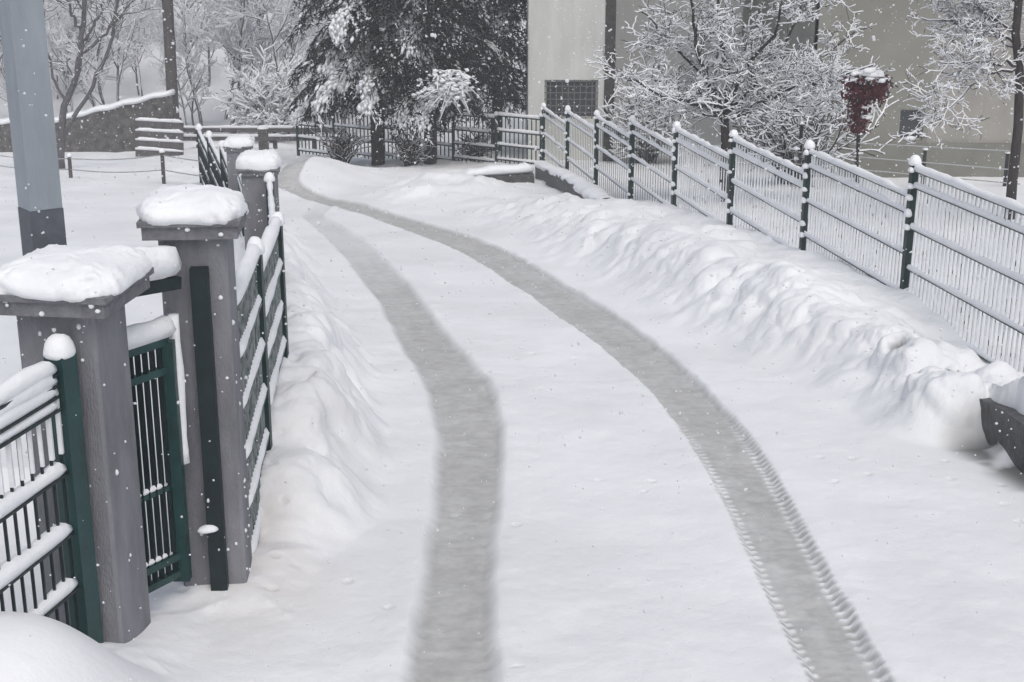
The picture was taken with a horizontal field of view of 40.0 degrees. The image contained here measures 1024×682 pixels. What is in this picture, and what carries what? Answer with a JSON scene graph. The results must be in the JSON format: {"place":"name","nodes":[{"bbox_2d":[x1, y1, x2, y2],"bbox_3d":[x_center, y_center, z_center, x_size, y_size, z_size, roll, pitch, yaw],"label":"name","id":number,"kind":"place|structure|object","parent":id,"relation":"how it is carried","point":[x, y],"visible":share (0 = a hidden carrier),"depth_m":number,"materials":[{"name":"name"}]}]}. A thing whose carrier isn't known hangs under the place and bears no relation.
{"place":"outdoors","nodes":[
{"label":"outdoors","id":0,"kind":"place"},
{"bbox_2d":[0,0,524,133],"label":"hillside","id":1,"kind":"structure","parent":0,"point":[150,78],"depth_m":47.40,"materials":[{"name":"white snow"}]},
{"bbox_2d":[0,0,525,134],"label":"wood","id":2,"kind":"object","parent":1,"relation":"on","point":[239,37],"visible":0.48,"depth_m":41.84,"materials":[{"name":"grey plant"}]},
{"bbox_2d":[0,123,1023,681],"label":"ground","id":3,"kind":"structure","parent":0,"point":[166,645],"depth_m":14.89,"materials":[{"name":"white snow"}]},
{"bbox_2d":[0,0,66,255],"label":"utility pole","id":4,"kind":"object","parent":3,"relation":"on","point":[34,147],"visible":0.53,"depth_m":7.52,"materials":[{"name":"grey metal"}]},
{"bbox_2d":[0,333,103,642],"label":"fence","id":5,"kind":"object","parent":3,"relation":"on","point":[46,391],"visible":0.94,"depth_m":5.05,"materials":[{"name":"green metal"}]},
{"bbox_2d":[0,244,153,643],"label":"gate pier","id":6,"kind":"structure","parent":3,"relation":"on","point":[38,299],"depth_m":5.26,"materials":[{"name":"concrete"}]},
{"bbox_2d":[127,245,191,592],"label":"garden gate","id":7,"kind":"structure","parent":6,"relation":"attached to","point":[143,338],"depth_m":5.79,"materials":[{"name":"green metal"}]},
{"bbox_2d":[0,89,176,152],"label":"stone wall","id":8,"kind":"structure","parent":3,"relation":"on","point":[109,124],"depth_m":34.95,"materials":[{"name":"grey stone"}]},
{"bbox_2d":[43,0,159,168],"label":"bare tree","id":9,"kind":"object","parent":3,"relation":"on","point":[66,98],"visible":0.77,"depth_m":28.46,"materials":[{"name":"grey plant"}]},
{"bbox_2d":[0,148,202,183],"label":"wire fence","id":10,"kind":"object","parent":3,"relation":"on","point":[161,155],"visible":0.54,"depth_m":25.20,"materials":[{"name":"grey metal"}]},
{"bbox_2d":[134,117,183,156],"bbox_3d":[-8.425,-4.477,33.783,1.198,1.782,0.160,0,17,0],"label":"slat fence","id":11,"kind":"object","parent":3,"relation":"on","point":[161,129],"visible":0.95,"depth_m":33.61,"materials":[{"name":"grey wood"}]},
{"bbox_2d":[162,0,179,117],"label":"timber pole","id":12,"kind":"object","parent":3,"relation":"on","point":[169,51],"visible":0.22,"depth_m":39.36,"materials":[{"name":"brown wood"}]},
{"bbox_2d":[136,184,251,590],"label":"gate pier","id":13,"kind":"structure","parent":3,"relation":"on","point":[189,220],"depth_m":5.89,"materials":[{"name":"concrete"}]},
{"bbox_2d":[195,123,227,187],"bbox_3d":[-4.416,-2.346,21.064,0.150,2.258,8.058,-5,17,-15],"label":"fence","id":14,"kind":"object","parent":3,"relation":"on","point":[208,154],"visible":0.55,"depth_m":21.86,"materials":[{"name":"metal"}]},
{"bbox_2d":[222,135,254,190],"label":"gate pier","id":15,"kind":"structure","parent":3,"relation":"on","point":[234,146],"depth_m":16.69,"materials":[{"name":"concrete"}]},
{"bbox_2d":[237,172,243,236],"bbox_3d":[-2.786,-1.008,14.975,0.060,1.177,3.958,-4,17,-13],"label":"fence","id":16,"kind":"object","parent":3,"relation":"on","point":[240,190],"visible":0.01,"depth_m":16.25,"materials":[{"name":"green paint"}]},
{"bbox_2d":[235,149,281,250],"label":"gate pier","id":17,"kind":"structure","parent":3,"relation":"on","point":[259,164],"depth_m":12.49,"materials":[{"name":"concrete"}]},
{"bbox_2d":[202,41,315,142],"bbox_3d":[-6.971,-6.903,39.672,2.811,2.915,2.954,10,19,30],"label":"snowy shrub","id":18,"kind":"object","parent":3,"relation":"on","point":[258,95],"visible":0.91,"depth_m":39.25,"materials":[{"name":"grey plant"}]},
{"bbox_2d":[235,211,288,555],"bbox_3d":[-1.302,0.283,7.478,0.096,1.789,2.335,-1,17,-5],"label":"fence","id":19,"kind":"object","parent":3,"relation":"on","point":[261,304],"visible":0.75,"depth_m":7.04,"materials":[{"name":"green paint"}]},
{"bbox_2d":[257,126,268,149],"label":"stone pillar","id":20,"kind":"structure","parent":3,"relation":"on","point":[263,138],"depth_m":33.62,"materials":[{"name":"grey stone"}]},
{"bbox_2d":[182,125,344,148],"bbox_3d":[-6.585,-5.092,36.634,4.554,1.068,0.168,0,17,0],"label":"rail fence","id":21,"kind":"object","parent":3,"relation":"on","point":[274,136],"visible":0.45,"depth_m":36.47,"materials":[{"name":"grey wood"}]},
{"bbox_2d":[264,172,275,224],"bbox_3d":[-1.775,-0.167,10.766,0.101,1.577,4.125,-3,17,-10],"label":"fence","id":22,"kind":"object","parent":3,"relation":"on","point":[269,178],"visible":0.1,"depth_m":12.18,"materials":[{"name":"green paint"}]},
{"bbox_2d":[283,62,341,133],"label":"snowy shrub","id":23,"kind":"object","parent":3,"relation":"on","point":[296,93],"visible":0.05,"depth_m":42.53,"materials":[{"name":"grey plant"}]},
{"bbox_2d":[310,119,371,162],"bbox_3d":[-3.846,-4.430,31.512,1.371,1.167,0.985,0,17,0],"label":"snowy shrub","id":24,"kind":"object","parent":3,"relation":"on","point":[341,148],"visible":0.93,"depth_m":31.37,"materials":[{"name":"grey plant"}]},
{"bbox_2d":[281,0,469,165],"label":"conifer","id":25,"kind":"object","parent":3,"relation":"on","point":[340,82],"visible":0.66,"depth_m":30.27,"materials":[{"name":"green plant"}]},
{"bbox_2d":[388,127,436,165],"bbox_3d":[-2.168,-4.191,30.750,1.037,0.998,0.956,0,17,0],"label":"snowy shrub","id":26,"kind":"object","parent":3,"relation":"on","point":[413,153],"visible":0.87,"depth_m":30.62,"materials":[{"name":"grey plant"}]},
{"bbox_2d":[295,109,541,163],"bbox_3d":[-2.340,-4.634,33.007,7.320,1.980,0.121,11,20,32],"label":"fence","id":27,"kind":"object","parent":3,"relation":"on","point":[501,129],"visible":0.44,"depth_m":32.09,"materials":[{"name":"metal"}]},
{"bbox_2d":[338,0,523,163],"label":"conifer","id":28,"kind":"object","parent":3,"relation":"on","point":[458,83],"visible":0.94,"depth_m":30.01,"materials":[{"name":"green plant"}]},
{"bbox_2d":[450,125,492,160],"bbox_3d":[-0.928,-4.497,32.417,1.010,0.986,1.272,0,17,0],"label":"snowy shrub","id":29,"kind":"object","parent":3,"relation":"on","point":[464,146],"visible":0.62,"depth_m":32.24,"materials":[{"name":"grey plant"}]},
{"bbox_2d":[441,0,526,150],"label":"conifer","id":30,"kind":"object","parent":3,"relation":"on","point":[508,14],"visible":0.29,"depth_m":34.76,"materials":[{"name":"green plant"}]},
{"bbox_2d":[463,162,533,182],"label":"garden kerb","id":31,"kind":"structure","parent":3,"relation":"on","point":[521,173],"depth_m":26.17,"materials":[{"name":"concrete"}]},
{"bbox_2d":[525,0,615,160],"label":"house","id":32,"kind":"structure","parent":3,"relation":"on","point":[557,28],"depth_m":31.86,"materials":[{"name":"paint"}]},
{"bbox_2d":[544,80,597,118],"bbox_3d":[1.350,-5.527,32.170,1.224,0.888,0.120,0,17,0],"label":"window","id":33,"kind":"structure","parent":32,"relation":"in","point":[552,95],"depth_m":32.17,"materials":[{"name":"glass"}]},
{"bbox_2d":[197,157,1023,591],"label":"snow bank","id":34,"kind":"structure","parent":3,"relation":"on","point":[309,533],"depth_m":10.88,"materials":[{"name":"white snow"}]},
{"bbox_2d":[597,58,699,163],"bbox_3d":[3.137,-5.172,31.803,2.634,2.497,2.851,0,17,0],"label":"snowy shrub","id":35,"kind":"object","parent":3,"relation":"on","point":[664,131],"visible":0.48,"depth_m":31.41,"materials":[{"name":"white snow"}]},
{"bbox_2d":[613,0,742,145],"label":"house","id":36,"kind":"structure","parent":3,"relation":"on","point":[627,8],"depth_m":38.30,"materials":[{"name":"paint"}]},
{"bbox_2d":[585,0,895,201],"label":"frosted tree","id":37,"kind":"object","parent":3,"relation":"on","point":[674,93],"visible":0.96,"depth_m":20.71,"materials":[{"name":"white plant"}]},
{"bbox_2d":[534,160,1023,472],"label":"wall","id":38,"kind":"structure","parent":3,"relation":"on","point":[550,174],"depth_m":8.65,"materials":[{"name":"concrete"}]},
{"bbox_2d":[540,103,1023,371],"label":"fence","id":39,"kind":"object","parent":3,"relation":"on","point":[910,194],"visible":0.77,"depth_m":13.36,"materials":[{"name":"green paint"}]},
{"bbox_2d":[708,39,898,183],"bbox_3d":[4.930,-3.865,24.728,3.290,2.743,3.594,7,18,22],"label":"snowy shrub","id":40,"kind":"object","parent":3,"relation":"on","point":[784,127],"visible":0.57,"depth_m":24.50,"materials":[{"name":"white plant"}]},
{"bbox_2d":[841,67,897,182],"bbox_3d":[4.936,-2.953,19.601,0.777,1.767,1.264,4,17,13],"label":"red shrub","id":41,"kind":"object","parent":3,"relation":"on","point":[867,92],"visible":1,"depth_m":19.29,"materials":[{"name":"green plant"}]},
{"bbox_2d":[737,0,1023,177],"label":"house","id":42,"kind":"structure","parent":3,"relation":"on","point":[904,54],"depth_m":26.87,"materials":[{"name":"paint"}]},
{"bbox_2d":[898,109,923,139],"bbox_3d":[7.646,-4.160,27.021,0.473,0.604,0.168,0,17,0],"label":"window","id":43,"kind":"structure","parent":42,"relation":"in","point":[909,125],"depth_m":27.07,"materials":[{"name":"glass"}]},
{"bbox_2d":[772,121,1019,185],"bbox_3d":[6.650,-3.034,24.406,4.343,1.544,0.099,0,17,0],"label":"wire fence","id":44,"kind":"object","parent":3,"relation":"on","point":[924,162],"visible":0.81,"depth_m":24.33,"materials":[{"name":"grey metal"}]},
{"bbox_2d":[888,0,1023,219],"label":"frosted tree","id":45,"kind":"object","parent":3,"relation":"on","point":[986,14],"visible":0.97,"depth_m":18.46,"materials":[{"name":"white plant"}]},
{"bbox_2d":[0,0,1023,680],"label":"falling snow","id":46,"kind":"structure","parent":0,"point":[550,228],"depth_m":7.14,"materials":[{"name":"white snow"}]},
{"bbox_2d":[176,158,1023,681],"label":"road","id":47,"kind":"structure","parent":0,"point":[510,562],"depth_m":7.29,"materials":[{"name":"white snow"}]}
]}

